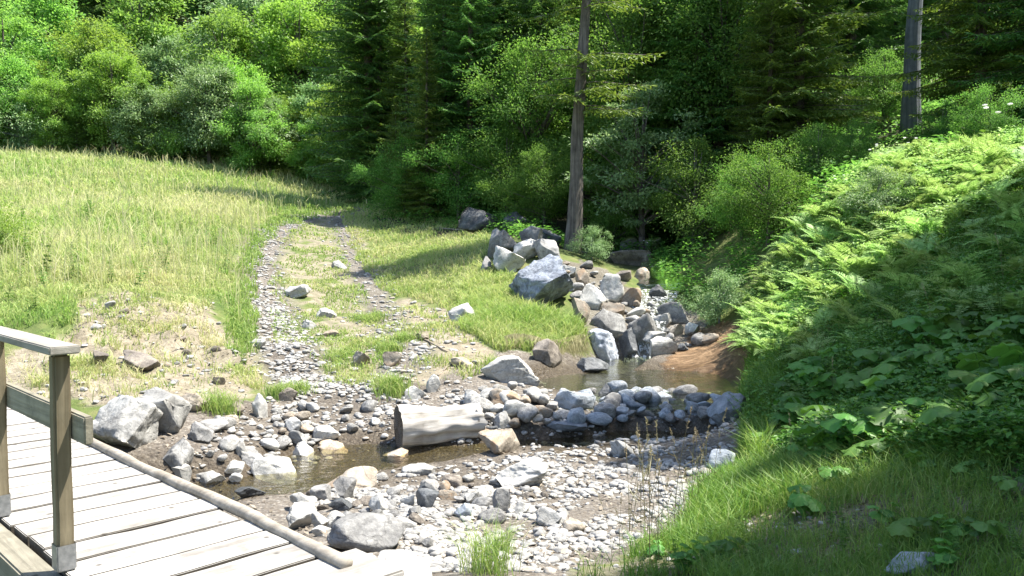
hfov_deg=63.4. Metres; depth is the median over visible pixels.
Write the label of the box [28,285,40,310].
leafy weed
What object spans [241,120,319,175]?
shrub
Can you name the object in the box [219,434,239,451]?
cobble
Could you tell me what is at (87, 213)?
leafy weed
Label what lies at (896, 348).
butterbur
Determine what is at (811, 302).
fern
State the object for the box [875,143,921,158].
fern
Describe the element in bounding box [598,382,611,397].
stone
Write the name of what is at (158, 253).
leafy weed
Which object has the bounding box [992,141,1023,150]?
fern
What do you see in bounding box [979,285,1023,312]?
fern
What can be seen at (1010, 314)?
butterbur
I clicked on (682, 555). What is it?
leafy weed
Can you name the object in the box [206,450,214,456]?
cobble
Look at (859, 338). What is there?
leafy weed
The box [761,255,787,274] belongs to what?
fern
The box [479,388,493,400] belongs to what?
cobble
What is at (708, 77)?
deciduous tree
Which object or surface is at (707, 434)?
grass stem
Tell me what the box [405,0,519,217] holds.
spruce tree
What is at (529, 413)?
cobble
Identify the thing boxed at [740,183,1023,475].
bank herbs
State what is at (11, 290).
leafy weed
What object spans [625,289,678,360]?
cascade water
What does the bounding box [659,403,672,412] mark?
cobble
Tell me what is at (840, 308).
fern
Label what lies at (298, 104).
deciduous tree
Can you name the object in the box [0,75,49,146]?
deciduous tree
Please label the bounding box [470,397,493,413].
cobble
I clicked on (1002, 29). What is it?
deciduous tree
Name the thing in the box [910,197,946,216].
fern
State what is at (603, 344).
boulder
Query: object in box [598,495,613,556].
grass stem
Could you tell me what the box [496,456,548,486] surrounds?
boulder
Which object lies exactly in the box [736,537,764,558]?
leafy weed
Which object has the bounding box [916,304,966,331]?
fern
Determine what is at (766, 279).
fern
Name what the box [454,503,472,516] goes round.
stone
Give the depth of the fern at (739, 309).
15.08 m
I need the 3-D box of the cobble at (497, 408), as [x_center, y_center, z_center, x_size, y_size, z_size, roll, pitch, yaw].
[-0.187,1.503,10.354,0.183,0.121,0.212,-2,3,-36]
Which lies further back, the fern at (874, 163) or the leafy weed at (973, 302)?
the fern at (874, 163)
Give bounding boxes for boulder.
[93,394,162,448]
[123,349,160,371]
[136,387,191,432]
[163,437,194,466]
[182,393,207,411]
[189,421,213,442]
[196,470,225,486]
[224,460,244,473]
[234,486,265,497]
[241,446,262,466]
[251,456,296,484]
[284,284,310,297]
[286,502,316,529]
[290,492,316,502]
[293,441,313,459]
[312,425,340,440]
[318,439,347,455]
[327,466,377,487]
[327,512,405,552]
[327,516,340,527]
[333,476,356,498]
[382,448,407,461]
[401,463,436,474]
[416,488,438,507]
[448,303,474,321]
[458,207,497,232]
[477,428,519,454]
[481,355,539,386]
[487,228,516,257]
[490,388,520,404]
[493,246,525,272]
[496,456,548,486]
[502,212,532,227]
[508,254,572,304]
[513,239,536,258]
[519,226,542,240]
[532,339,561,366]
[533,238,559,259]
[536,506,561,526]
[541,228,561,246]
[545,419,588,431]
[554,391,595,409]
[562,518,584,531]
[576,357,609,371]
[580,283,606,309]
[588,328,618,361]
[591,309,626,337]
[600,274,624,301]
[601,302,624,315]
[610,250,652,265]
[610,440,633,456]
[618,327,637,356]
[619,236,638,250]
[628,313,657,346]
[642,331,666,343]
[649,336,677,357]
[657,301,688,323]
[706,391,745,426]
[708,449,735,469]
[884,551,942,574]
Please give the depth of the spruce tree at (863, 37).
29.95 m
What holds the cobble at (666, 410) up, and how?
on the ground at (718, 359)
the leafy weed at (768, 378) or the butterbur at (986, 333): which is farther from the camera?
the leafy weed at (768, 378)
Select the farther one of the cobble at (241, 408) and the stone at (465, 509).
the cobble at (241, 408)
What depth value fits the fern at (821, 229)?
15.88 m
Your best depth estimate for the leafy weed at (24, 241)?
15.58 m
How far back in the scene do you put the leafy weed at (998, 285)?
8.71 m
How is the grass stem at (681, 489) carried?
on the ground at (718, 359)
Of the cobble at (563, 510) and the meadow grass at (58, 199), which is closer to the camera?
the cobble at (563, 510)
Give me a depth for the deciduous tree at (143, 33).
57.77 m
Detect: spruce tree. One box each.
[0,0,63,52]
[28,0,97,44]
[67,0,141,49]
[126,0,193,26]
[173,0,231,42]
[298,0,426,202]
[327,0,413,203]
[360,0,432,198]
[375,0,419,105]
[375,100,412,205]
[385,0,499,209]
[389,24,455,218]
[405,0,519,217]
[416,0,436,73]
[432,0,532,200]
[476,0,606,212]
[516,0,665,253]
[583,0,727,210]
[598,0,686,154]
[628,0,758,207]
[673,0,804,163]
[686,0,829,155]
[705,0,899,181]
[720,0,831,188]
[781,2,901,104]
[805,0,926,128]
[831,0,962,113]
[866,0,1023,106]
[883,0,1023,123]
[943,0,1023,121]
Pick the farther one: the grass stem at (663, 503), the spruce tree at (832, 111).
the spruce tree at (832, 111)
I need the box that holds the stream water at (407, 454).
[197,430,691,498]
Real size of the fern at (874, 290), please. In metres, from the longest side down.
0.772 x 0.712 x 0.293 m
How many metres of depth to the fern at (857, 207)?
15.57 m
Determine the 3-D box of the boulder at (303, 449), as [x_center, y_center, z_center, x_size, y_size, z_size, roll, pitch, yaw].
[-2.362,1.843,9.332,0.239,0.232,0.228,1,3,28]
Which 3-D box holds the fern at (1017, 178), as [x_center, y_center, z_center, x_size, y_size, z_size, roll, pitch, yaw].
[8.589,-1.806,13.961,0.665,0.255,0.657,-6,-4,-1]
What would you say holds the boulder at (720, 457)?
on the ground at (718, 359)
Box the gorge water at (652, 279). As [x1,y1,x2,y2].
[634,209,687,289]
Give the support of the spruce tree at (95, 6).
on the ground at (718, 359)
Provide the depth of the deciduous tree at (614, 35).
25.92 m
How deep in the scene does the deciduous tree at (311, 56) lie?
53.70 m
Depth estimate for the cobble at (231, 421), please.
9.06 m
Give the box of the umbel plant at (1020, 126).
[1007,103,1023,143]
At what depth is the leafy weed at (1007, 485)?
4.55 m
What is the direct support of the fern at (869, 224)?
on the ground at (718, 359)
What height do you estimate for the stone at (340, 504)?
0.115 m
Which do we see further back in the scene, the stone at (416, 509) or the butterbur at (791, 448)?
the butterbur at (791, 448)
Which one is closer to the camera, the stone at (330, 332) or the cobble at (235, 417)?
the cobble at (235, 417)
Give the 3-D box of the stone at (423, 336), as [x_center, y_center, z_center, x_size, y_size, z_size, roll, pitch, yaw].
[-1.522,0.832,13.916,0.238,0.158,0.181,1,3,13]
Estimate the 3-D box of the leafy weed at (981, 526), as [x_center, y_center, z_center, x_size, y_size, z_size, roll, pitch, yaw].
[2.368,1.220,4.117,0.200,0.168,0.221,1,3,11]
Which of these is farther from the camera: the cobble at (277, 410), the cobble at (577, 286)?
the cobble at (577, 286)
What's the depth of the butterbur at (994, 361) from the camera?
6.51 m
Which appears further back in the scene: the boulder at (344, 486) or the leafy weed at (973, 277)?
the leafy weed at (973, 277)
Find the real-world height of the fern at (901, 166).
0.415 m
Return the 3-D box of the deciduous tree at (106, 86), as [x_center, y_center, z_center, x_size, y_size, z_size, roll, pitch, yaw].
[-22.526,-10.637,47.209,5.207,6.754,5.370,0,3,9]
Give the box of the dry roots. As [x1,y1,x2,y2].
[503,333,590,358]
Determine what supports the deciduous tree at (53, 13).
on the ground at (718, 359)
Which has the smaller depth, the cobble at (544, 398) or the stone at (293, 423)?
the stone at (293, 423)
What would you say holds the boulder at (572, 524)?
on the ground at (718, 359)
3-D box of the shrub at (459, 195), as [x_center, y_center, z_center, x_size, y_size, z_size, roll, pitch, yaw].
[-1.659,-3.952,29.439,4.652,3.546,3.955,0,3,-3]
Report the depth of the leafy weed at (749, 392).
9.81 m
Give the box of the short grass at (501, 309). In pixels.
[7,200,593,575]
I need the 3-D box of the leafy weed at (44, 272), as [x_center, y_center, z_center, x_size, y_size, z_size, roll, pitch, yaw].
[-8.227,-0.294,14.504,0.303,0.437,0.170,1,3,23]
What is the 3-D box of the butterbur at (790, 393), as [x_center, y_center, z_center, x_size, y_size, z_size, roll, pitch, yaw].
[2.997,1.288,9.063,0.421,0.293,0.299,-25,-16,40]
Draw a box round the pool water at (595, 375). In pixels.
[538,356,737,409]
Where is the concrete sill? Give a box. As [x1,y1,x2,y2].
[368,549,431,575]
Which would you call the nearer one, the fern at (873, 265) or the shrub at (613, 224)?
the fern at (873, 265)
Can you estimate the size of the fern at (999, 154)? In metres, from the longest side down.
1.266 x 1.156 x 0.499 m
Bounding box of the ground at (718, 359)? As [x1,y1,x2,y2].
[0,1,1023,575]
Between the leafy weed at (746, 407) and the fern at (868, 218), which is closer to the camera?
the leafy weed at (746, 407)
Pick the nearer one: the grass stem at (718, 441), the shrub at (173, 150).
the grass stem at (718, 441)
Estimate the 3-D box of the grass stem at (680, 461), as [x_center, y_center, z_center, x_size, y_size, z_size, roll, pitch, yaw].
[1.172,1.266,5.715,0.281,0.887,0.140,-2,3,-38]
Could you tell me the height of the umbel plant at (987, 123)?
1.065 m
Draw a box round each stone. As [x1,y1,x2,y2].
[93,350,108,366]
[171,463,191,481]
[213,377,226,384]
[229,473,242,482]
[235,440,246,455]
[250,339,265,347]
[252,393,267,417]
[278,387,297,400]
[285,417,302,431]
[288,430,307,443]
[302,319,315,329]
[310,484,330,499]
[311,512,329,527]
[311,525,330,536]
[316,308,336,317]
[323,329,339,335]
[328,497,351,510]
[331,260,346,268]
[353,350,370,365]
[368,493,387,510]
[382,351,401,366]
[400,494,414,505]
[404,386,427,398]
[408,506,420,514]
[415,333,428,339]
[419,481,434,489]
[421,537,432,547]
[426,374,440,392]
[451,356,472,368]
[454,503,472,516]
[464,389,480,403]
[464,492,478,502]
[476,485,493,496]
[481,256,491,272]
[486,425,497,429]
[492,488,510,512]
[494,411,510,428]
[513,501,530,513]
[563,265,575,276]
[571,297,589,324]
[575,268,589,284]
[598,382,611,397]
[616,270,631,280]
[621,287,640,306]
[635,267,649,276]
[645,237,660,247]
[649,284,667,299]
[653,313,671,328]
[668,324,683,336]
[678,343,687,350]
[685,322,699,334]
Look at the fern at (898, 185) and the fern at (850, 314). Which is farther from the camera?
the fern at (898, 185)
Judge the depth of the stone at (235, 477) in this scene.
8.19 m
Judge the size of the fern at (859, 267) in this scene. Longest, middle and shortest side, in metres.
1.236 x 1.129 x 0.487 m
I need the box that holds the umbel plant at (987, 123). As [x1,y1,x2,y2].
[980,104,1000,141]
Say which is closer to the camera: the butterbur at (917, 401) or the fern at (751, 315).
the butterbur at (917, 401)
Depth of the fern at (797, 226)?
16.36 m
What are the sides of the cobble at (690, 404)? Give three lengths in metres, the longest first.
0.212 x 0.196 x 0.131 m
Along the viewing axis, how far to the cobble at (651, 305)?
17.83 m
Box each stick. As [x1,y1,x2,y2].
[407,332,447,351]
[597,442,636,445]
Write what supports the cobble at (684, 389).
on the ground at (718, 359)
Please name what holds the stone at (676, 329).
on the ground at (718, 359)
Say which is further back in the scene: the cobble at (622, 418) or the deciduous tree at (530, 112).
the deciduous tree at (530, 112)
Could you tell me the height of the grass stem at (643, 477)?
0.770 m
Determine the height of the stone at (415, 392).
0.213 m
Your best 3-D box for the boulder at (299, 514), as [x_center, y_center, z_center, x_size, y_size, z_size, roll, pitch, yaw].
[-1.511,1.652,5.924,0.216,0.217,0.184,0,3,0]
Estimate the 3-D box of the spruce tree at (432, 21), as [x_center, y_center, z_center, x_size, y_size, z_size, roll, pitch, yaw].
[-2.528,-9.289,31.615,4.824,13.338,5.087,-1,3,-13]
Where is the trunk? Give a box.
[899,0,922,134]
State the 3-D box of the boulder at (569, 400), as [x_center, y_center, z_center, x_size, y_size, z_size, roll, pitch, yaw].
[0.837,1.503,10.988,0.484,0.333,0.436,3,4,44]
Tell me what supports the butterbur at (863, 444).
on the ground at (718, 359)
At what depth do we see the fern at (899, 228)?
13.75 m
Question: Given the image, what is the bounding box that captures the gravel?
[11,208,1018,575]
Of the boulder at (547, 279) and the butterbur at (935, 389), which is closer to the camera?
the butterbur at (935, 389)
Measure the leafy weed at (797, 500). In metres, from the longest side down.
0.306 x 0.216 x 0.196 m
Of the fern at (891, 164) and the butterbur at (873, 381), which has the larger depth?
the fern at (891, 164)
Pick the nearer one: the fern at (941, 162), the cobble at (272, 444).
the cobble at (272, 444)
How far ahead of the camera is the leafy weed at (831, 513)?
4.97 m
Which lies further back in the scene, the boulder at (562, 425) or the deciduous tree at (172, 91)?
the deciduous tree at (172, 91)
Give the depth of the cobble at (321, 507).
6.55 m
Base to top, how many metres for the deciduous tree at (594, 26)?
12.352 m
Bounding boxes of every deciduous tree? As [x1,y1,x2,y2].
[0,0,89,90]
[0,3,69,143]
[0,53,39,150]
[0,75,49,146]
[15,70,85,151]
[26,13,146,148]
[42,93,88,148]
[46,0,207,83]
[52,51,143,150]
[57,39,155,153]
[92,64,165,153]
[96,78,184,157]
[133,31,210,114]
[149,4,284,156]
[149,80,192,156]
[152,57,267,164]
[176,0,319,82]
[188,48,276,158]
[202,76,296,174]
[229,94,305,169]
[231,0,342,133]
[248,0,341,29]
[262,92,311,166]
[275,72,353,166]
[279,120,332,182]
[280,0,419,86]
[283,3,394,101]
[299,72,375,186]
[302,0,424,90]
[372,0,522,123]
[413,0,598,175]
[422,0,609,135]
[451,0,624,184]
[451,19,607,218]
[513,0,663,192]
[526,0,737,221]
[630,0,828,177]
[951,6,1023,87]
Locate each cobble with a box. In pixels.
[90,323,101,329]
[105,301,115,308]
[118,307,128,313]
[182,349,191,355]
[199,419,228,431]
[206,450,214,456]
[211,346,221,351]
[216,416,236,429]
[218,454,227,461]
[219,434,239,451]
[224,415,238,422]
[231,402,244,412]
[250,431,259,437]
[260,438,279,450]
[266,429,273,434]
[271,408,282,413]
[271,415,280,421]
[277,435,291,448]
[278,423,285,427]
[278,427,286,433]
[282,411,295,419]
[284,404,292,409]
[294,411,310,420]
[298,399,306,410]
[300,423,313,432]
[302,420,311,424]
[306,402,319,411]
[317,504,328,510]
[327,510,344,524]
[340,406,353,412]
[341,414,349,420]
[347,423,358,431]
[352,500,361,507]
[359,495,371,505]
[361,400,376,411]
[370,417,379,424]
[372,509,382,512]
[376,472,388,480]
[386,487,400,495]
[388,509,399,516]
[397,517,416,527]
[408,512,424,523]
[420,478,438,488]
[437,490,456,499]
[439,480,450,489]
[442,474,462,486]
[454,496,465,502]
[462,474,475,482]
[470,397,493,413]
[471,497,492,506]
[477,508,506,523]
[478,386,487,391]
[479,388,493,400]
[484,412,493,417]
[489,476,498,484]
[490,403,503,412]
[493,384,505,389]
[499,390,510,402]
[502,399,527,416]
[507,381,516,389]
[508,418,520,427]
[517,403,538,422]
[519,395,530,403]
[521,492,535,498]
[526,386,541,402]
[532,414,542,422]
[538,407,552,417]
[539,394,549,403]
[540,388,547,394]
[540,491,547,497]
[543,418,550,423]
[547,401,557,409]
[549,493,556,498]
[553,411,561,419]
[556,409,568,419]
[556,508,568,514]
[558,512,566,523]
[566,407,586,422]
[570,291,581,298]
[573,282,584,290]
[578,389,592,393]
[580,260,592,268]
[586,412,612,425]
[588,387,596,394]
[590,271,598,275]
[593,403,616,418]
[603,398,619,407]
[604,392,622,403]
[607,380,627,392]
[616,406,629,415]
[616,414,628,421]
[618,389,635,400]
[621,393,633,403]
[625,315,638,322]
[626,307,645,316]
[626,401,646,409]
[628,410,635,416]
[633,300,639,306]
[633,390,651,403]
[636,409,654,417]
[637,406,645,412]
[640,386,661,405]
[643,416,653,421]
[647,302,655,307]
[652,386,662,392]
[658,391,671,402]
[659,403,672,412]
[659,411,666,418]
[661,408,670,413]
[665,333,673,339]
[665,413,675,422]
[668,398,678,406]
[672,384,697,398]
[674,410,684,418]
[685,392,710,402]
[686,401,698,412]
[691,332,703,345]
[696,401,709,406]
[696,406,709,418]
[702,333,718,343]
[710,393,720,401]
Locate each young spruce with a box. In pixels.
[57,110,94,152]
[112,79,170,160]
[166,108,203,162]
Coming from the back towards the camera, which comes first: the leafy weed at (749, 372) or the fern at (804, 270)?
the fern at (804, 270)
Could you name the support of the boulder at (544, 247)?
on the ground at (718, 359)
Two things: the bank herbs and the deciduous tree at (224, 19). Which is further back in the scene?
the deciduous tree at (224, 19)
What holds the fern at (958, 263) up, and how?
on the ground at (718, 359)
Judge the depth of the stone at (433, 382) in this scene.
11.19 m
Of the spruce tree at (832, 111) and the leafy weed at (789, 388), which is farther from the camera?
the spruce tree at (832, 111)
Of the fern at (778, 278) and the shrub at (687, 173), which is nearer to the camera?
the fern at (778, 278)
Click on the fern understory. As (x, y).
(936, 210)
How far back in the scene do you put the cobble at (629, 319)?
16.56 m
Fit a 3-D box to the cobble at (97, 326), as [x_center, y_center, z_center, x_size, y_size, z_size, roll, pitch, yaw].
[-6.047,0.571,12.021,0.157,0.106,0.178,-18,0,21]
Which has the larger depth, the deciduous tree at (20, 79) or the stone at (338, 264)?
the deciduous tree at (20, 79)
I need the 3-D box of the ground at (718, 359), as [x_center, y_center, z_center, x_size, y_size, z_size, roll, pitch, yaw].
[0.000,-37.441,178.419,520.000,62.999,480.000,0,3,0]
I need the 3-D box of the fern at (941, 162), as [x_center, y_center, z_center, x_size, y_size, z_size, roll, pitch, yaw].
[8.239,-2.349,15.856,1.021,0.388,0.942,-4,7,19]
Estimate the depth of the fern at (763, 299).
15.57 m
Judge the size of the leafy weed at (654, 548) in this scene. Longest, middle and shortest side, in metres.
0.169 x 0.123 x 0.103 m
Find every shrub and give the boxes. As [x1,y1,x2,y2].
[0,85,65,149]
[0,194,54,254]
[57,80,127,152]
[136,113,215,160]
[172,110,235,161]
[206,94,303,170]
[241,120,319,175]
[275,131,354,186]
[338,132,452,216]
[398,127,500,216]
[446,122,569,217]
[476,140,594,226]
[552,150,682,250]
[563,225,612,262]
[615,132,776,250]
[671,265,751,327]
[691,134,832,246]
[692,154,791,241]
[773,120,873,184]
[810,116,894,171]
[829,42,952,123]
[832,162,919,225]
[909,99,977,145]
[931,81,1023,140]
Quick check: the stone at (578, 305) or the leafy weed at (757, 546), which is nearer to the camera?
the leafy weed at (757, 546)
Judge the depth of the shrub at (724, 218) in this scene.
19.69 m
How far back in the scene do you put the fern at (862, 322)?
10.74 m
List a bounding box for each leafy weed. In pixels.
[5,273,20,297]
[16,195,30,220]
[19,222,28,268]
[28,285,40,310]
[32,259,50,281]
[33,263,46,286]
[39,224,62,270]
[66,238,82,265]
[80,195,94,219]
[83,187,94,213]
[108,255,113,280]
[133,257,155,284]
[139,221,145,246]
[149,238,163,265]
[161,239,174,269]
[176,209,182,237]
[203,221,218,244]
[223,248,237,268]
[645,540,664,557]
[665,520,678,568]
[668,540,708,570]
[697,535,738,558]
[699,539,737,564]
[701,513,713,538]
[724,390,751,419]
[729,514,748,541]
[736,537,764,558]
[744,357,757,395]
[744,377,757,409]
[750,532,765,563]
[756,356,776,393]
[758,364,776,401]
[769,325,779,362]
[778,366,804,392]
[779,315,791,356]
[780,345,791,374]
[787,483,825,516]
[801,300,807,339]
[802,335,825,364]
[809,313,829,350]
[812,304,829,348]
[814,353,846,388]
[817,326,842,388]
[817,335,828,374]
[818,465,851,480]
[825,489,835,525]
[837,491,850,541]
[837,514,848,555]
[839,255,848,294]
[845,282,860,304]
[852,319,864,347]
[852,435,867,480]
[855,299,869,324]
[856,296,870,333]
[857,324,869,348]
[862,310,879,342]
[867,502,900,522]
[872,318,886,346]
[880,278,898,316]
[882,229,898,267]
[882,301,901,337]
[885,515,944,551]
[886,456,905,486]
[887,490,914,541]
[890,310,916,350]
[893,268,920,310]
[901,311,923,347]
[901,474,913,503]
[904,450,936,472]
[920,258,939,295]
[926,537,961,570]
[928,514,972,543]
[934,501,961,560]
[942,215,958,243]
[944,435,957,468]
[946,288,962,313]
[949,253,980,310]
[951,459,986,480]
[956,270,969,289]
[961,456,979,498]
[961,516,1009,548]
[963,495,988,522]
[965,259,987,288]
[967,214,989,248]
[968,268,987,322]
[973,201,993,249]
[976,464,993,493]
[977,197,1003,244]
[981,235,1005,289]
[981,255,1008,302]
[984,269,1008,299]
[985,263,1007,318]
[985,273,1006,315]
[990,216,1003,236]
[991,475,1023,495]
[996,516,1023,560]
[997,217,1018,260]
[1000,243,1018,259]
[1012,279,1023,334]
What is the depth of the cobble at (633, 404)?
10.89 m
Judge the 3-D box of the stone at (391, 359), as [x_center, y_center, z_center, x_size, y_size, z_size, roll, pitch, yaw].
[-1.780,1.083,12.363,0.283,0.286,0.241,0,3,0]
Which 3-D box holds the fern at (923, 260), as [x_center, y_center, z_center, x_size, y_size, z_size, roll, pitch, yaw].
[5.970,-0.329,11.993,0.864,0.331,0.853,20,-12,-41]
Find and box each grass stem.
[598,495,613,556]
[610,493,633,553]
[613,439,650,531]
[615,508,626,552]
[625,423,647,533]
[625,437,649,523]
[625,467,649,528]
[630,458,659,540]
[635,416,653,542]
[636,432,664,536]
[637,446,666,553]
[638,462,661,532]
[646,481,659,559]
[649,446,673,524]
[654,420,677,535]
[660,477,673,538]
[663,406,692,527]
[668,467,686,519]
[669,428,694,521]
[677,456,699,510]
[680,427,698,510]
[685,433,709,503]
[687,425,709,492]
[691,432,706,486]
[695,455,703,506]
[707,407,726,476]
[787,413,792,442]
[830,357,835,401]
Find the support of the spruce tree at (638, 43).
on the ground at (718, 359)
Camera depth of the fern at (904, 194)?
14.83 m
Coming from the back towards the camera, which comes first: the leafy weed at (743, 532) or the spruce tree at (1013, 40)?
the spruce tree at (1013, 40)
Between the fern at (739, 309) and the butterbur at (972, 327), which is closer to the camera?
the butterbur at (972, 327)
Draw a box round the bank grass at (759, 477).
[571,131,1023,575]
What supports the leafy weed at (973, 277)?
on the ground at (718, 359)
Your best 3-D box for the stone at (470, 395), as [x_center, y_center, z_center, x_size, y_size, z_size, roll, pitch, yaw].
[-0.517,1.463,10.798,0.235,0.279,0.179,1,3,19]
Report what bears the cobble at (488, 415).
on the gravel
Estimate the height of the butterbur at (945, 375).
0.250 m
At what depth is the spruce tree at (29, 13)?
62.94 m
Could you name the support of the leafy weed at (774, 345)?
on the ground at (718, 359)
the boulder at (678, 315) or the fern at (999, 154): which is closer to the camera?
the fern at (999, 154)
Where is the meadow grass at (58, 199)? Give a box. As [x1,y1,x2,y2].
[0,140,367,408]
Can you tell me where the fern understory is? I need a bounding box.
[738,125,1023,359]
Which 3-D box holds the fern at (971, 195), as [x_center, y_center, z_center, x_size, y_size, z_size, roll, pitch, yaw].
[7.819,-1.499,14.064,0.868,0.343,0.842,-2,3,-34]
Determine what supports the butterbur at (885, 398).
on the ground at (718, 359)
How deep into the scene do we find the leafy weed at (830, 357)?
9.20 m
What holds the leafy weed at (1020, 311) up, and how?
on the ground at (718, 359)
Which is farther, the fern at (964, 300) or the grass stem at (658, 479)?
the fern at (964, 300)
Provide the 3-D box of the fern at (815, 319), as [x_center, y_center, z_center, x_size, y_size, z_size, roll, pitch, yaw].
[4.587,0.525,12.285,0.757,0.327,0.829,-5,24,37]
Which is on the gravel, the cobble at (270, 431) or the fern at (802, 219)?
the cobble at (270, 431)
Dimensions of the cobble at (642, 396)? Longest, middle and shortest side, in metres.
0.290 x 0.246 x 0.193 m
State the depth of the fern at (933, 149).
16.51 m
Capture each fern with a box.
[718,330,746,342]
[721,335,755,352]
[725,302,756,317]
[728,342,754,351]
[731,288,762,297]
[731,329,752,347]
[735,320,760,330]
[736,294,757,307]
[736,306,762,320]
[736,336,775,353]
[737,311,760,324]
[740,315,768,328]
[741,294,769,310]
[742,271,784,285]
[742,326,805,355]
[743,283,760,291]
[745,296,782,314]
[748,262,773,272]
[750,280,780,294]
[751,318,781,329]
[752,311,805,329]
[752,321,799,340]
[758,281,783,296]
[759,264,794,288]
[760,299,810,316]
[760,302,787,311]
[761,231,799,252]
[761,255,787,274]
[761,290,787,300]
[762,259,803,275]
[763,322,794,330]
[764,242,796,259]
[767,242,805,264]
[769,306,788,318]
[770,269,807,285]
[770,281,826,301]
[771,304,806,320]
[774,216,809,233]
[775,235,800,249]
[775,331,837,360]
[779,343,827,357]
[780,271,812,285]
[783,280,812,299]
[783,330,831,347]
[784,256,836,279]
[785,272,835,287]
[788,235,819,257]
[788,260,806,269]
[789,210,827,229]
[789,274,823,301]
[792,227,818,242]
[793,249,819,266]
[793,307,813,324]
[794,282,848,300]
[795,298,835,316]
[796,204,842,219]
[796,304,840,331]
[798,246,838,270]
[800,222,836,247]
[806,295,844,317]
[809,242,841,253]
[812,233,846,246]
[814,230,841,239]
[816,216,855,230]
[817,199,842,217]
[818,189,852,208]
[818,239,879,264]
[819,216,842,228]
[819,236,846,247]
[821,214,869,239]
[821,269,838,278]
[823,191,844,198]
[823,298,865,328]
[824,237,868,253]
[825,250,878,285]
[825,312,849,330]
[826,178,858,195]
[826,210,846,220]
[827,298,852,313]
[827,329,866,347]
[828,270,867,297]
[831,185,857,198]
[833,205,853,217]
[833,250,904,274]
[835,229,864,242]
[838,175,860,187]
[838,302,879,320]
[840,204,898,228]
[840,213,861,224]
[840,228,882,246]
[840,231,869,243]
[841,201,866,214]
[843,317,875,331]
[849,182,872,194]
[849,189,889,205]
[850,214,889,230]
[851,281,905,309]
[854,325,895,347]
[855,151,908,170]
[857,281,889,303]
[858,243,897,256]
[861,161,885,175]
[861,249,921,280]
[862,199,915,219]
[863,242,905,263]
[863,298,898,315]
[867,220,906,241]
[869,172,911,186]
[870,211,921,224]
[871,165,924,176]
[871,301,905,335]
[872,319,916,333]
[874,156,923,168]
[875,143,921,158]
[875,189,924,201]
[875,232,927,251]
[876,174,917,191]
[876,272,926,295]
[882,159,919,169]
[882,232,918,243]
[884,200,922,215]
[884,217,920,234]
[892,247,943,269]
[893,192,932,206]
[895,164,918,175]
[895,231,963,258]
[897,208,932,217]
[899,139,936,153]
[899,172,957,203]
[900,191,941,211]
[900,216,951,236]
[901,281,940,301]
[904,160,972,176]
[904,170,928,184]
[906,156,944,163]
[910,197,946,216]
[911,209,930,216]
[913,169,962,186]
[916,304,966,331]
[917,145,944,156]
[917,156,967,168]
[917,185,969,202]
[917,230,959,255]
[917,270,951,278]
[918,179,962,189]
[918,192,942,203]
[919,276,966,291]
[921,163,953,172]
[922,147,940,158]
[922,248,1006,278]
[925,260,997,278]
[926,203,981,220]
[928,286,959,307]
[929,254,963,269]
[930,282,1022,315]
[931,263,1006,288]
[934,140,973,154]
[935,213,966,228]
[937,144,969,158]
[939,161,991,182]
[939,171,1006,194]
[939,195,966,203]
[942,141,966,150]
[942,194,976,198]
[944,197,985,210]
[946,161,1001,177]
[946,163,993,175]
[946,173,1000,183]
[949,142,1017,165]
[949,215,994,230]
[953,190,988,204]
[954,156,992,169]
[955,146,975,154]
[957,134,995,150]
[958,175,1023,205]
[960,226,1001,236]
[961,138,1002,156]
[963,233,1021,249]
[964,232,1023,255]
[970,156,1012,173]
[971,199,994,209]
[978,132,1005,141]
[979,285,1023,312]
[981,182,1023,202]
[981,186,1023,214]
[981,200,1023,229]
[982,164,1023,183]
[989,157,1023,168]
[989,203,1023,240]
[990,256,1023,279]
[991,160,1023,177]
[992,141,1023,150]
[995,144,1023,161]
[1001,134,1023,146]
[1009,172,1023,185]
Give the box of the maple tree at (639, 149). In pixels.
[559,77,723,249]
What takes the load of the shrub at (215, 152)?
on the ground at (718, 359)
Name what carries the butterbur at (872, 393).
on the ground at (718, 359)
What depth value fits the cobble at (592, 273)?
19.26 m
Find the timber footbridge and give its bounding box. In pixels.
[0,326,403,575]
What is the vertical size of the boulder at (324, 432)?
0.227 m
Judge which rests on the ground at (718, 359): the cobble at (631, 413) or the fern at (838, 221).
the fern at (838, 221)
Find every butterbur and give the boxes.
[751,425,790,447]
[766,408,790,427]
[769,391,801,414]
[770,396,813,428]
[771,381,802,397]
[779,362,819,388]
[783,432,809,447]
[784,443,820,461]
[786,355,834,384]
[792,423,851,462]
[798,366,841,399]
[801,405,840,433]
[815,413,885,458]
[817,343,855,364]
[830,369,856,387]
[831,373,856,394]
[834,400,862,412]
[841,438,891,470]
[844,367,883,396]
[852,346,895,367]
[856,343,876,365]
[856,382,883,394]
[858,390,894,414]
[859,369,920,397]
[861,401,919,448]
[871,350,932,388]
[872,359,905,373]
[876,395,907,403]
[885,340,912,355]
[892,314,948,343]
[895,413,939,444]
[904,397,925,417]
[907,332,951,364]
[912,343,957,383]
[916,406,965,446]
[921,306,971,335]
[923,385,964,403]
[928,394,979,431]
[936,328,977,343]
[936,366,961,390]
[943,342,966,349]
[945,342,986,362]
[947,369,998,394]
[951,351,997,390]
[957,311,998,341]
[962,410,1011,439]
[964,380,1023,407]
[968,329,1023,368]
[973,364,1023,400]
[979,333,1023,354]
[979,356,1003,381]
[983,314,1023,335]
[986,343,1023,380]
[994,324,1023,347]
[1000,307,1023,327]
[1009,388,1023,420]
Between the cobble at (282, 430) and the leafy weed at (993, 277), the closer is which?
the leafy weed at (993, 277)
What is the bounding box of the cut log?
[394,403,487,447]

